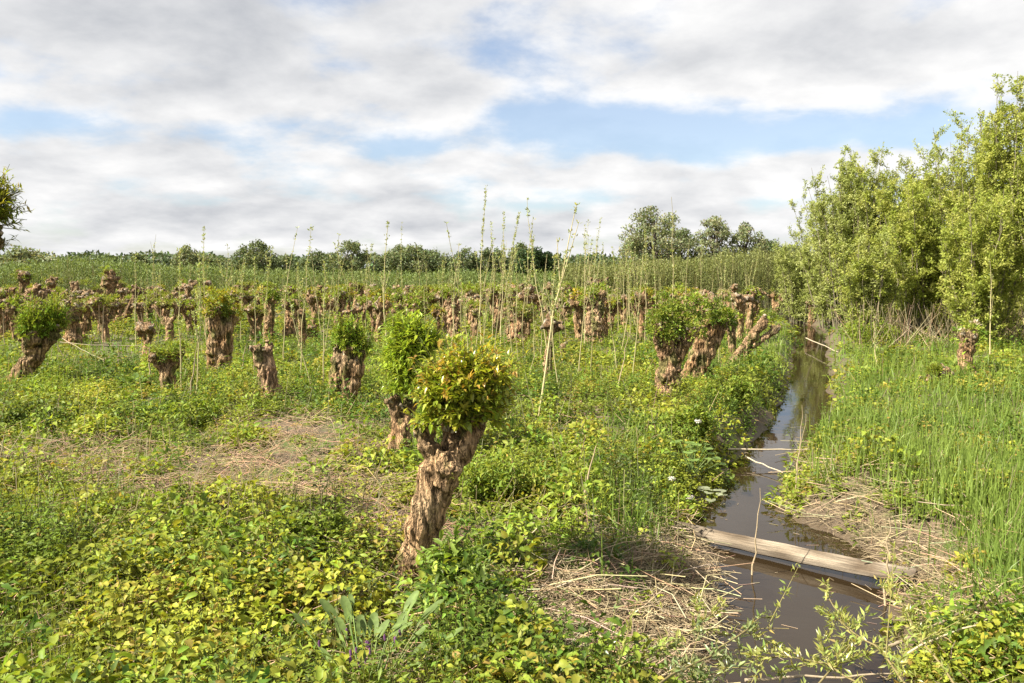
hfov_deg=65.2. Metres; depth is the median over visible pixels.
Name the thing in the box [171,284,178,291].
pollard willow
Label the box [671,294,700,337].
pollard willow
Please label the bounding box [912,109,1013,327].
willow tree
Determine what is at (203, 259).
willow rod
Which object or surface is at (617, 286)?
willow rod
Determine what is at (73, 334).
pollard willow
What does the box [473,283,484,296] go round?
pollard willow
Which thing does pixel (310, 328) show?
pollard willow
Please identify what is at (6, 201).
tree
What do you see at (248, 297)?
pollard willow
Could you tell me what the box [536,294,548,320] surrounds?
pollard willow
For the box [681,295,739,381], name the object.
pollard willow
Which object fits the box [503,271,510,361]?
willow rod
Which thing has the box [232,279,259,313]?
pollard willow
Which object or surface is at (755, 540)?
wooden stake
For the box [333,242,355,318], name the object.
willow rod
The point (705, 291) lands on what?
pollard willow
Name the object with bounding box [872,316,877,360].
willow rod
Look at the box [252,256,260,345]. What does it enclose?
willow rod
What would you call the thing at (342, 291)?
pollard willow
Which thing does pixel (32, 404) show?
shrub
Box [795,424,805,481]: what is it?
wooden stake
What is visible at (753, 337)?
pollard willow
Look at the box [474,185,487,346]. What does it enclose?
willow rod
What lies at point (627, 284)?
willow rod
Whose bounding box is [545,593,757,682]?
willow branch
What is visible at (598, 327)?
pollard willow
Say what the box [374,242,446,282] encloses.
tree
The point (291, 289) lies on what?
pollard willow
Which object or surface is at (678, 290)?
pollard willow
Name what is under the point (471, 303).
pollard willow
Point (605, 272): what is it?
willow rod
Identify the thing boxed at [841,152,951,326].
willow tree
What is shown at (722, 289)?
willow rod
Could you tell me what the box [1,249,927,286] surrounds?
distant woods
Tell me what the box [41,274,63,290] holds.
pollard willow
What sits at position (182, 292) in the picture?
pollard willow
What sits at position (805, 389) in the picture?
water
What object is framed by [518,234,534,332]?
willow rod
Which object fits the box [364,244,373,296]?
willow rod
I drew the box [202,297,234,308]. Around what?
pollard willow
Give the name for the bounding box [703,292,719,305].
pollard willow
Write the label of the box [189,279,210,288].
pollard willow
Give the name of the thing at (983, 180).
willow tree
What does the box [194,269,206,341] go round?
willow rod
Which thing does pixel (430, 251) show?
tree
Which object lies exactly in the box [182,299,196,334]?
pollard willow
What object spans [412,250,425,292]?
willow rod
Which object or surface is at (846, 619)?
willow branch
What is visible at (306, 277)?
willow rod
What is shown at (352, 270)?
willow rod
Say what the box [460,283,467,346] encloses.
willow rod
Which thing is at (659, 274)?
willow rod
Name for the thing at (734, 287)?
pollard willow
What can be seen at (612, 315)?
pollard willow
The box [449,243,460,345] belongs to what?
willow rod
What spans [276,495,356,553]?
shrub
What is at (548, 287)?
pollard willow
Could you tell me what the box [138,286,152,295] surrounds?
pollard willow
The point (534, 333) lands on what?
willow rod
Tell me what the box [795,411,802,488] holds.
wooden stake
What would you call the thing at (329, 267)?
tree
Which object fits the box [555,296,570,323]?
pollard willow
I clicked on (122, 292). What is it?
pollard willow
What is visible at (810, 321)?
pollard willow
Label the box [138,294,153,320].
pollard willow
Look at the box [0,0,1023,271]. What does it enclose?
sky
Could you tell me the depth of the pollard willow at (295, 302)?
26.59 m
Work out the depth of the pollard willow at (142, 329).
18.04 m
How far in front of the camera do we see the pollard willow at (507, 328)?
24.41 m
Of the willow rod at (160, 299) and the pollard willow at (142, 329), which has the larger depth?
the willow rod at (160, 299)
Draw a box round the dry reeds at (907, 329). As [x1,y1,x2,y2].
[832,295,1023,349]
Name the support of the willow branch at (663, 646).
on the ground at (810, 522)
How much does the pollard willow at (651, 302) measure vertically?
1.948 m
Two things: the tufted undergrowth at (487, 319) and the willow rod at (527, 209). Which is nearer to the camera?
the willow rod at (527, 209)
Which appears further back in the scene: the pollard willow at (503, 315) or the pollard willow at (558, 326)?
the pollard willow at (503, 315)
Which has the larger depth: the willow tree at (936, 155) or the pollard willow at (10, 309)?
the willow tree at (936, 155)
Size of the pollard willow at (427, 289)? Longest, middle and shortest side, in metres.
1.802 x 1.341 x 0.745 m
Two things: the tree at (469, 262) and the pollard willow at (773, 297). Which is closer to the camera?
the pollard willow at (773, 297)
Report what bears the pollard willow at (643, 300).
on the ground at (810, 522)
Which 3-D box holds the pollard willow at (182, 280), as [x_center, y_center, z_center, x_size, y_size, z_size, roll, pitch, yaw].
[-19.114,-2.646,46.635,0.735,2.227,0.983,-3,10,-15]
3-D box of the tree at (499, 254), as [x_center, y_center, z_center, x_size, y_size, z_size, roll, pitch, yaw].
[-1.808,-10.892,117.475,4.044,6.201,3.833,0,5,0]
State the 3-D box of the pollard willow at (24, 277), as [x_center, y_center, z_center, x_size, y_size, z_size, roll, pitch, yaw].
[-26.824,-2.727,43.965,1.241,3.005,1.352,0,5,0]
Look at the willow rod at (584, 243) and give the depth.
21.29 m
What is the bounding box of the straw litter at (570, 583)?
[369,420,1023,682]
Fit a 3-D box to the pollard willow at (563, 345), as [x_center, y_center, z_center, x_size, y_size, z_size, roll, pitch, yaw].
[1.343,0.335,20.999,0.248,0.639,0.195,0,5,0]
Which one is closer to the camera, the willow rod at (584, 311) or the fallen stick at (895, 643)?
the fallen stick at (895, 643)
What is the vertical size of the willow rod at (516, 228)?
4.240 m
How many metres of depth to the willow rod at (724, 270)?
33.12 m
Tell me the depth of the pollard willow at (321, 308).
31.35 m
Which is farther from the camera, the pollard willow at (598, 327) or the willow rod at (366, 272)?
the willow rod at (366, 272)
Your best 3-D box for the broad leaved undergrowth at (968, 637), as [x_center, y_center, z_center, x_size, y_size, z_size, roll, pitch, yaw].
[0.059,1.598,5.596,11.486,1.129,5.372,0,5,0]
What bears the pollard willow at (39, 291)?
on the ground at (810, 522)
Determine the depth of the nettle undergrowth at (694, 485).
9.79 m
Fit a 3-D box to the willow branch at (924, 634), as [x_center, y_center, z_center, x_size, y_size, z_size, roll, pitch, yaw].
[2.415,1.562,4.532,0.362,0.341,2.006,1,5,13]
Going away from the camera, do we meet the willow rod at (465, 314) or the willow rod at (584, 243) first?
the willow rod at (465, 314)
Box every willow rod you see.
[132,254,140,348]
[141,277,148,321]
[143,257,149,289]
[151,237,157,331]
[151,246,157,333]
[157,269,161,338]
[174,248,184,390]
[191,253,204,391]
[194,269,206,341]
[201,226,209,336]
[216,243,231,292]
[235,261,246,342]
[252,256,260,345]
[260,250,273,342]
[282,227,297,359]
[283,285,311,388]
[295,262,304,307]
[296,226,313,368]
[307,249,322,342]
[320,260,327,383]
[324,268,343,352]
[331,233,344,327]
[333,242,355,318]
[348,255,355,301]
[361,244,372,326]
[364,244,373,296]
[379,221,390,337]
[399,222,403,299]
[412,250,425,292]
[423,289,425,322]
[438,257,446,322]
[445,222,462,345]
[447,262,455,335]
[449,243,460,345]
[457,296,470,335]
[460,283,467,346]
[462,289,466,346]
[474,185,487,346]
[475,238,495,354]
[479,253,497,345]
[483,264,494,343]
[490,221,497,341]
[490,232,495,332]
[495,258,506,348]
[497,212,506,348]
[498,212,520,337]
[499,242,504,282]
[501,261,517,359]
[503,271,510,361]
[504,254,513,358]
[506,247,515,286]
[513,245,518,344]
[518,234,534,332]
[522,217,535,356]
[524,197,546,346]
[529,299,536,374]
[531,237,562,390]
[538,202,581,416]
[540,276,545,330]
[543,279,554,371]
[556,263,565,337]
[557,282,565,360]
[578,253,594,371]
[582,220,594,352]
[583,235,598,286]
[586,217,601,285]
[586,269,600,369]
[595,249,600,289]
[602,242,605,288]
[603,266,616,367]
[612,246,621,325]
[614,260,621,321]
[619,242,632,333]
[620,243,636,348]
[622,246,633,327]
[629,249,632,329]
[633,249,644,368]
[633,259,640,330]
[640,229,647,328]
[646,254,651,308]
[651,229,660,320]
[659,256,661,322]
[670,197,675,320]
[683,239,689,303]
[713,249,721,290]
[718,252,727,361]
[723,254,727,304]
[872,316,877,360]
[988,260,993,353]
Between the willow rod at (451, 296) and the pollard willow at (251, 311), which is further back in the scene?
the pollard willow at (251, 311)
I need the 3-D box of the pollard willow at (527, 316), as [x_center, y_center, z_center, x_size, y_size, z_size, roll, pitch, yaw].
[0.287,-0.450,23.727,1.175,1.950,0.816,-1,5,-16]
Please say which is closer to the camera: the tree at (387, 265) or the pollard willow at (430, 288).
the pollard willow at (430, 288)
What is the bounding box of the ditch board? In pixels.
[672,520,917,586]
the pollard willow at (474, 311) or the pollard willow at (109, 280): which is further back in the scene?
the pollard willow at (109, 280)
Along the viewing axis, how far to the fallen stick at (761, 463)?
10.40 m
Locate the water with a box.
[686,316,913,682]
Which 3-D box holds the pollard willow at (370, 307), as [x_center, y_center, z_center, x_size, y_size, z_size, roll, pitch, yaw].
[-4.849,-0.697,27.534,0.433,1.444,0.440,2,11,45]
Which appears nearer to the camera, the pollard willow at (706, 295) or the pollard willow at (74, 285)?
the pollard willow at (706, 295)
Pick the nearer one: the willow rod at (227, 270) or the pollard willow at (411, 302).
the willow rod at (227, 270)
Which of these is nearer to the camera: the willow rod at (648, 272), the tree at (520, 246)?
the willow rod at (648, 272)
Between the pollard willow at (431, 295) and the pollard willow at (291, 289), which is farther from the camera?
the pollard willow at (431, 295)
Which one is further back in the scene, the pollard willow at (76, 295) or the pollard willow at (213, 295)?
the pollard willow at (76, 295)
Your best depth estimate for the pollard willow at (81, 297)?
30.61 m
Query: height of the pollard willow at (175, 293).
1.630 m
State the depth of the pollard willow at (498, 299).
30.98 m
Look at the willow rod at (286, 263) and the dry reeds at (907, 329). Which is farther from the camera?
the dry reeds at (907, 329)
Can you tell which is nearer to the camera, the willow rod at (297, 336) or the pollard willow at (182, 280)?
the willow rod at (297, 336)
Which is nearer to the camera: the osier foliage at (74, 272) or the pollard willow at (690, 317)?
the pollard willow at (690, 317)
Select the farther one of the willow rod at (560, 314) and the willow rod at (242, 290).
the willow rod at (242, 290)
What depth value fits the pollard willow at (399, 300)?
31.08 m
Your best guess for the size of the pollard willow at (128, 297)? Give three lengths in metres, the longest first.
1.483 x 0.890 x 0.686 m
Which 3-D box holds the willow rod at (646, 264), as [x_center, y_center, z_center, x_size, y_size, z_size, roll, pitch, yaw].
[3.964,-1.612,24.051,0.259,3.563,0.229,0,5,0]
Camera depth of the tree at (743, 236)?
106.52 m
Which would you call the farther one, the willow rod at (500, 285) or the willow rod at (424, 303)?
the willow rod at (424, 303)
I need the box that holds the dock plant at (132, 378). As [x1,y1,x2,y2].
[115,373,152,387]
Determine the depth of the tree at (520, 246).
107.03 m
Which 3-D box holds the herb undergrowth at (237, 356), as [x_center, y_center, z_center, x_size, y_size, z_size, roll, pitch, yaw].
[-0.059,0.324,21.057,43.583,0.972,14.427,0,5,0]
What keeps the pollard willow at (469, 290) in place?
on the ground at (810, 522)
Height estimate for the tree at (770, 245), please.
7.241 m
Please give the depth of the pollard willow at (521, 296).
27.78 m
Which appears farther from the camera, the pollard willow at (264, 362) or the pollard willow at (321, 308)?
the pollard willow at (321, 308)
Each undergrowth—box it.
[0,309,1023,583]
[0,311,1023,390]
[0,324,1023,413]
[0,328,1021,672]
[0,351,1023,521]
[0,374,1023,547]
[0,451,1023,682]
[0,480,1023,682]
[17,300,1017,334]
[20,297,1018,337]
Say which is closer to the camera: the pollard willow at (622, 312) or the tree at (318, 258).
the pollard willow at (622, 312)
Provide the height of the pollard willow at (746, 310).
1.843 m
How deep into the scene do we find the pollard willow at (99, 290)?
32.48 m
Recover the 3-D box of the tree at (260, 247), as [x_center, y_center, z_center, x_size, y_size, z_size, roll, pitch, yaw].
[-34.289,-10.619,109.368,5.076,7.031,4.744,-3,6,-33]
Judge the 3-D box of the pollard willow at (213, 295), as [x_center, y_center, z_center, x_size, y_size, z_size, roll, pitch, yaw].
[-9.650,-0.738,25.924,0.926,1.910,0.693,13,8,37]
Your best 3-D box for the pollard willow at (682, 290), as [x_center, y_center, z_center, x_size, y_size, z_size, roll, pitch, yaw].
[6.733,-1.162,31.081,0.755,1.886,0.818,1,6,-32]
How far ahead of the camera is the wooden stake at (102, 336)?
17.94 m
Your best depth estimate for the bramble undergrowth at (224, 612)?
4.96 m
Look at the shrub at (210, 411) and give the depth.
11.41 m
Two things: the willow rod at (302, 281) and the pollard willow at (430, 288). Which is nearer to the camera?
the willow rod at (302, 281)
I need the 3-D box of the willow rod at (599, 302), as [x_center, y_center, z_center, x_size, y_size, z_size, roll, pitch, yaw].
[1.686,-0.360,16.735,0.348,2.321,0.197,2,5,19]
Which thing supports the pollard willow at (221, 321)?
on the ground at (810, 522)
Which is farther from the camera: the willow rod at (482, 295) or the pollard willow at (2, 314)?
the pollard willow at (2, 314)
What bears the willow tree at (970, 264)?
on the ground at (810, 522)
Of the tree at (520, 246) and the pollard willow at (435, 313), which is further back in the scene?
the tree at (520, 246)
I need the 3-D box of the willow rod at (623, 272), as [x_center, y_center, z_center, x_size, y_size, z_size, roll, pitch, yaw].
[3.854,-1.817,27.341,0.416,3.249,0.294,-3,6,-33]
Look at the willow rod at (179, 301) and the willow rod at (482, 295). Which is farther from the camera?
the willow rod at (482, 295)
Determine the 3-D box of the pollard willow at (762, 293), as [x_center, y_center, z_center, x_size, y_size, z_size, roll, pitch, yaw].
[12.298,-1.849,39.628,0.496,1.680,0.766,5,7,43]
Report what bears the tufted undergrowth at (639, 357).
on the ground at (810, 522)
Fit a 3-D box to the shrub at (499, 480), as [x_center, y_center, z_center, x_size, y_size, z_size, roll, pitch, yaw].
[-0.088,1.327,7.716,0.930,0.614,0.878,2,6,27]
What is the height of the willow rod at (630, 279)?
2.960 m
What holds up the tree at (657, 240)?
on the ground at (810, 522)
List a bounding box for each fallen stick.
[63,342,135,345]
[541,598,618,608]
[728,448,806,450]
[744,455,782,472]
[744,673,893,681]
[806,338,837,351]
[884,596,1000,648]
[906,620,1005,655]
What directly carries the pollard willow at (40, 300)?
on the ground at (810, 522)
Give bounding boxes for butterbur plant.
[657,440,725,475]
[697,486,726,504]
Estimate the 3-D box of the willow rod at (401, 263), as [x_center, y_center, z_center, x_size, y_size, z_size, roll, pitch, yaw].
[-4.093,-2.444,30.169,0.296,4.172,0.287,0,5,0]
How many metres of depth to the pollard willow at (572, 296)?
25.30 m
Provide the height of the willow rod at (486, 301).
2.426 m
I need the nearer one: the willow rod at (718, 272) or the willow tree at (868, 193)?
the willow tree at (868, 193)
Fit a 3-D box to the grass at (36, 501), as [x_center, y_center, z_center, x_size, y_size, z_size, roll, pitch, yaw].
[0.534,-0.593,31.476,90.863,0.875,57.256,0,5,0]
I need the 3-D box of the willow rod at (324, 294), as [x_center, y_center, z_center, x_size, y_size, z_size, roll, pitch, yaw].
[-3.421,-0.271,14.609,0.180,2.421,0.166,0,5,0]
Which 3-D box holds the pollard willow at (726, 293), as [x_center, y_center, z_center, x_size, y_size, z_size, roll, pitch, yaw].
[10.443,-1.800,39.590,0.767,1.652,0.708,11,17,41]
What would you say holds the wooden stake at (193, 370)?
on the ground at (810, 522)
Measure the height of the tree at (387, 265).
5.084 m
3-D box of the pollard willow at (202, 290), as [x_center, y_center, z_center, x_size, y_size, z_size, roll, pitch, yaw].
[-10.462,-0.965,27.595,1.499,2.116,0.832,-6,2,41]
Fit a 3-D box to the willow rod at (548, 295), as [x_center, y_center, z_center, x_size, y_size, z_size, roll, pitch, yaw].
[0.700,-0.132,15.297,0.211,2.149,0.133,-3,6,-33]
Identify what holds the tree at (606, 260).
on the ground at (810, 522)
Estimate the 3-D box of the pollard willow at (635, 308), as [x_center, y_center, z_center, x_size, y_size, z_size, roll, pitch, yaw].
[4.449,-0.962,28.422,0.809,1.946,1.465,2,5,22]
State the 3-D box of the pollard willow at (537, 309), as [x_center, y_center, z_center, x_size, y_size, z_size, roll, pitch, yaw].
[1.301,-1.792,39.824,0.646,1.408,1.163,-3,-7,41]
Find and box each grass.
[0,301,1023,682]
[561,324,1023,676]
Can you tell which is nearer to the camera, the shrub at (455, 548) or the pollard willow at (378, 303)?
the shrub at (455, 548)
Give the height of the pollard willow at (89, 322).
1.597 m
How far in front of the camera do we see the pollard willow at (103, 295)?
27.64 m
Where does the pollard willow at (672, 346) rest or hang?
on the ground at (810, 522)
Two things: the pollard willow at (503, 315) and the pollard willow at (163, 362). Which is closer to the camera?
the pollard willow at (163, 362)
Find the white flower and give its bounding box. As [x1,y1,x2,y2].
[668,476,675,508]
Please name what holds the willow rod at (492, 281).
on the ground at (810, 522)
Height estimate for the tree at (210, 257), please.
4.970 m
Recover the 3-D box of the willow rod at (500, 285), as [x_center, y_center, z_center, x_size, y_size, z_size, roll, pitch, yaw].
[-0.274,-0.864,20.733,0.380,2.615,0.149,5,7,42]
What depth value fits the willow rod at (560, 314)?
18.83 m
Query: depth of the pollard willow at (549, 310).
28.10 m
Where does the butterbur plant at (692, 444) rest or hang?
on the ground at (810, 522)
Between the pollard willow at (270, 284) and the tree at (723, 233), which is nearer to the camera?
the pollard willow at (270, 284)
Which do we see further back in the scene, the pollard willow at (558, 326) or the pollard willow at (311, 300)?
the pollard willow at (311, 300)
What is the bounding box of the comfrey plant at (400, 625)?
[279,590,463,682]
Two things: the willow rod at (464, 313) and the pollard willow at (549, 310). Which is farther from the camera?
the pollard willow at (549, 310)
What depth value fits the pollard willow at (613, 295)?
31.42 m
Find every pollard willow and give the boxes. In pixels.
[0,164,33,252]
[0,281,22,332]
[0,293,25,341]
[0,299,7,338]
[7,288,78,382]
[10,265,37,307]
[23,283,55,311]
[33,297,55,309]
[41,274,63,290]
[53,287,64,299]
[53,290,90,346]
[60,289,70,298]
[69,281,80,302]
[71,290,80,302]
[75,277,143,323]
[75,302,91,339]
[76,295,89,315]
[80,295,91,333]
[83,292,126,341]
[95,264,123,314]
[97,293,115,333]
[115,302,126,327]
[116,280,127,299]
[116,299,129,314]
[117,287,129,311]
[123,294,131,317]
[130,302,145,338]
[134,300,149,331]
[134,321,155,370]
[137,340,187,392]
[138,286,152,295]
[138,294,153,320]
[145,289,158,311]
[147,289,172,326]
[148,297,191,340]
[154,286,168,293]
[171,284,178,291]
[171,290,188,313]
[176,290,192,297]
[177,277,187,291]
[181,283,192,315]
[182,297,197,326]
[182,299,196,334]
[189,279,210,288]
[191,285,222,323]
[201,282,244,374]
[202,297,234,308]
[203,289,219,338]
[229,288,239,327]
[231,307,241,324]
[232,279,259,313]
[238,287,255,304]
[242,301,263,339]
[249,340,284,400]
[250,286,269,332]
[258,280,278,290]
[259,287,280,339]
[278,291,303,338]
[279,283,297,326]
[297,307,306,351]
[303,286,322,329]
[306,313,322,340]
[316,284,329,327]
[317,307,377,403]
[322,285,348,323]
[323,283,352,324]
[342,305,362,328]
[346,285,359,316]
[347,280,365,306]
[355,294,372,326]
[363,300,375,334]
[364,285,391,311]
[368,285,382,322]
[371,292,394,341]
[372,297,390,333]
[372,304,458,456]
[381,287,392,317]
[388,283,436,324]
[392,293,404,304]
[393,322,530,582]
[395,289,423,305]
[403,287,411,295]
[404,293,421,314]
[416,285,433,305]
[427,290,437,318]
[427,302,446,335]
[429,285,437,308]
[432,283,460,333]
[444,298,464,337]
[458,281,477,319]
[464,296,482,327]
[464,298,479,334]
[468,303,486,338]
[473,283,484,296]
[482,283,497,319]
[482,285,519,334]
[496,283,507,307]
[497,284,506,324]
[502,293,538,343]
[505,323,509,342]
[509,283,523,302]
[515,284,535,335]
[520,303,536,337]
[530,293,541,320]
[534,291,544,314]
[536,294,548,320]
[540,312,564,380]
[543,304,558,313]
[544,282,554,303]
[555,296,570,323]
[557,280,577,321]
[560,342,567,352]
[563,287,586,340]
[568,303,585,330]
[574,281,611,345]
[588,277,608,288]
[602,297,615,337]
[605,291,619,316]
[608,297,622,333]
[611,294,627,329]
[626,289,651,331]
[631,284,653,340]
[631,286,657,313]
[639,282,708,398]
[656,289,678,314]
[656,301,668,324]
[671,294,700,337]
[674,285,687,312]
[678,288,693,310]
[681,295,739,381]
[695,293,707,323]
[701,289,709,318]
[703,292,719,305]
[715,289,729,304]
[717,284,737,307]
[717,307,743,351]
[727,314,780,366]
[731,292,753,341]
[739,291,764,322]
[745,284,763,333]
[758,288,766,313]
[767,286,790,314]
[805,300,815,325]
[920,361,954,384]
[949,317,989,375]
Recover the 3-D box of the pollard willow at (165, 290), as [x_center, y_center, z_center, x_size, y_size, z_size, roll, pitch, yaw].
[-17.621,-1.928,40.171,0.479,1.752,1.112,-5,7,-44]
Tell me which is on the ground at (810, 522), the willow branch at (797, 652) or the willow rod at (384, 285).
the willow rod at (384, 285)
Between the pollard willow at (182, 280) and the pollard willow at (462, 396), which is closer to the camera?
the pollard willow at (462, 396)
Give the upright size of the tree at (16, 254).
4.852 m
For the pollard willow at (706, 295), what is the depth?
27.97 m
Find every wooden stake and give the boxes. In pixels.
[102,308,103,361]
[189,339,197,397]
[579,446,595,518]
[618,338,627,382]
[751,493,760,574]
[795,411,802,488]
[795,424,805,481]
[883,519,891,605]
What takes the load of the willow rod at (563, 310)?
on the ground at (810, 522)
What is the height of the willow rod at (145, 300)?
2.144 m
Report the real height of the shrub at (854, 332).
1.058 m
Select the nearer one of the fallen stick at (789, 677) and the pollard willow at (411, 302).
the fallen stick at (789, 677)
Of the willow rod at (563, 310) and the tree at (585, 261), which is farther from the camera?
the tree at (585, 261)
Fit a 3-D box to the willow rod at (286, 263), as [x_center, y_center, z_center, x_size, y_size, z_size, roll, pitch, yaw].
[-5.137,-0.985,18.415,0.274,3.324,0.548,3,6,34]
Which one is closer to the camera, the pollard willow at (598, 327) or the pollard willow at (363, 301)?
the pollard willow at (598, 327)
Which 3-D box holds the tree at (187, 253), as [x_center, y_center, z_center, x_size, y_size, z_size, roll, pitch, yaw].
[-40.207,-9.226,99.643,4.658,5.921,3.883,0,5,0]
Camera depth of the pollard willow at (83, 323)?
25.71 m
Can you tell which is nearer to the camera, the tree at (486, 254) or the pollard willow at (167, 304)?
the pollard willow at (167, 304)
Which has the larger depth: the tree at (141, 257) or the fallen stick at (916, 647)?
the tree at (141, 257)
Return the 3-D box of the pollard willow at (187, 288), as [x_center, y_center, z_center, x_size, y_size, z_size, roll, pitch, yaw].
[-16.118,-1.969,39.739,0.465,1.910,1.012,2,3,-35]
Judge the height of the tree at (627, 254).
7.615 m
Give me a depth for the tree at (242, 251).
110.50 m
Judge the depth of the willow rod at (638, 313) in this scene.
15.54 m
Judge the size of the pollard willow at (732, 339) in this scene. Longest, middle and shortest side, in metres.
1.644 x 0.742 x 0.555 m
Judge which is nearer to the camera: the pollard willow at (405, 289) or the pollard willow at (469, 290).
the pollard willow at (405, 289)
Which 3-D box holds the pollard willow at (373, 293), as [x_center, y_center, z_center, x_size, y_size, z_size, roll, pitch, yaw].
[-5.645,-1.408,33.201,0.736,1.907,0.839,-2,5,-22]
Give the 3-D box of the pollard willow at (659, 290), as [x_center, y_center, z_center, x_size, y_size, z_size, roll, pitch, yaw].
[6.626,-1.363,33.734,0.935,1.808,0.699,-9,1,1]
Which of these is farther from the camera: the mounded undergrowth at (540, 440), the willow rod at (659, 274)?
the willow rod at (659, 274)
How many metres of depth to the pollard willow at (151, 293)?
37.03 m
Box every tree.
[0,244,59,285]
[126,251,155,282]
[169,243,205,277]
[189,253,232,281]
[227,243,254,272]
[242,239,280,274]
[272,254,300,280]
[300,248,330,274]
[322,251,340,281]
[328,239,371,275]
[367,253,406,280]
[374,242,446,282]
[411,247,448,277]
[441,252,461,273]
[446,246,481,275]
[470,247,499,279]
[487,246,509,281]
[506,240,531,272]
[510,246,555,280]
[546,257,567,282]
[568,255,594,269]
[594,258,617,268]
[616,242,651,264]
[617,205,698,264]
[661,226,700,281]
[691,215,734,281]
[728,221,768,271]
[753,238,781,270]
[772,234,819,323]
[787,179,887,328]
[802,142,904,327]
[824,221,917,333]
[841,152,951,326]
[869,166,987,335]
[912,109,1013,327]
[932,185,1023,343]
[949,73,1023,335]
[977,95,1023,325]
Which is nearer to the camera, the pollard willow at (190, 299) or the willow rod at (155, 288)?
the willow rod at (155, 288)
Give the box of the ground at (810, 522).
[0,274,1023,682]
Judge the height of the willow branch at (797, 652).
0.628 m
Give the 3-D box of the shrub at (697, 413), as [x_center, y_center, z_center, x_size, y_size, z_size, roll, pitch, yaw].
[2.329,1.084,10.524,0.876,0.704,0.591,0,5,0]
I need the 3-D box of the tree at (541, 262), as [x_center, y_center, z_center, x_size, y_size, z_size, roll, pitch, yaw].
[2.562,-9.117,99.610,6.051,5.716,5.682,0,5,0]
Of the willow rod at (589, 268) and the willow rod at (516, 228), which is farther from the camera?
the willow rod at (516, 228)
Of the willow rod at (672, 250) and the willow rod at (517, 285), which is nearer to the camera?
the willow rod at (672, 250)
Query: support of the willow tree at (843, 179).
on the ground at (810, 522)
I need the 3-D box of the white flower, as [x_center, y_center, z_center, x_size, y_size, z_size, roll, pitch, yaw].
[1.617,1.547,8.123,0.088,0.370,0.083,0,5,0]
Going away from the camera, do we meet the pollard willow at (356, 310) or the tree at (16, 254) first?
the pollard willow at (356, 310)
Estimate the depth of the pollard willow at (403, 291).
34.20 m
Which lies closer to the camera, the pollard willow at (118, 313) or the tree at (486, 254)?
the pollard willow at (118, 313)
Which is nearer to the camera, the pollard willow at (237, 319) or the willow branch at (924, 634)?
the willow branch at (924, 634)
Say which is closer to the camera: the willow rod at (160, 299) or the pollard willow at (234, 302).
the willow rod at (160, 299)
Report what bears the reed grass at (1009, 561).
on the ground at (810, 522)
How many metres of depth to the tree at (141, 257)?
99.14 m
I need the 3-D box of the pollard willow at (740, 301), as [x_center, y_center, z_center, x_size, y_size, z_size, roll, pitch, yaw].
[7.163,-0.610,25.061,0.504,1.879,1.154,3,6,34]
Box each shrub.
[0,390,78,428]
[156,393,228,429]
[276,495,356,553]
[410,524,504,609]
[458,448,548,503]
[658,396,720,447]
[695,371,763,411]
[842,316,900,346]
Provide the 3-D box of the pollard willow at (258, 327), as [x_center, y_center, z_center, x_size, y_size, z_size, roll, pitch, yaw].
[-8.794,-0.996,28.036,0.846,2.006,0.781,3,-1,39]
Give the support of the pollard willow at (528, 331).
on the ground at (810, 522)
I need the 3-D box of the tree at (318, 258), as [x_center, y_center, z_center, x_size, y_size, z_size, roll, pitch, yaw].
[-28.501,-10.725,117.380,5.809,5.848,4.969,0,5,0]
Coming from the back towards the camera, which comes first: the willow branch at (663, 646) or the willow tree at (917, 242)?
the willow tree at (917, 242)
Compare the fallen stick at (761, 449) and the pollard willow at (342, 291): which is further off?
the pollard willow at (342, 291)
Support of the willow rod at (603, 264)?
on the ground at (810, 522)
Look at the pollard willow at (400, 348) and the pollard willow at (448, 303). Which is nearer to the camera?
the pollard willow at (400, 348)
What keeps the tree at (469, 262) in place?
on the ground at (810, 522)
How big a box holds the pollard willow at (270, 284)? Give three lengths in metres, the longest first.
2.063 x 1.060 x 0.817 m
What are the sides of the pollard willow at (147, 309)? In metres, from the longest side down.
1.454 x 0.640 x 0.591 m
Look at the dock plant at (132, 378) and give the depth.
14.75 m
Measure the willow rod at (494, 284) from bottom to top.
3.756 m
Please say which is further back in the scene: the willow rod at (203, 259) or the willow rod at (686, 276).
the willow rod at (203, 259)
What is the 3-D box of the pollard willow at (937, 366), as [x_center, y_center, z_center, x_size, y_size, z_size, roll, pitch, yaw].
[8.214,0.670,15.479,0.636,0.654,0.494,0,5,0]
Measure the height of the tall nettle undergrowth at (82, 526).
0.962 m
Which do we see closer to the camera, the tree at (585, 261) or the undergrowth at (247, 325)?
the undergrowth at (247, 325)
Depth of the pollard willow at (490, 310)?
37.01 m
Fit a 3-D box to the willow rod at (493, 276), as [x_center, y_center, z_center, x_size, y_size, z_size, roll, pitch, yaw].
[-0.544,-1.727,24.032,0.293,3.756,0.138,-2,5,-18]
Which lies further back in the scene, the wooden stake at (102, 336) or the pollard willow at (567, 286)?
the pollard willow at (567, 286)
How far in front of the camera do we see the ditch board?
6.96 m
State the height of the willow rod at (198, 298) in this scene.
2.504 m
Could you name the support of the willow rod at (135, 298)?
on the ground at (810, 522)
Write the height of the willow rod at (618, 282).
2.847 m
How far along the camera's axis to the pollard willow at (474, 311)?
25.89 m
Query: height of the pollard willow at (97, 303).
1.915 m
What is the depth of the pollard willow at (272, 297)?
25.05 m
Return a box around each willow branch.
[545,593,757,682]
[600,563,799,682]
[659,607,776,682]
[690,628,865,682]
[801,622,939,682]
[814,542,918,682]
[874,570,982,682]
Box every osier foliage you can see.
[0,253,798,306]
[559,243,818,311]
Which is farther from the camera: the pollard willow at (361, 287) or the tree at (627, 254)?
the tree at (627, 254)

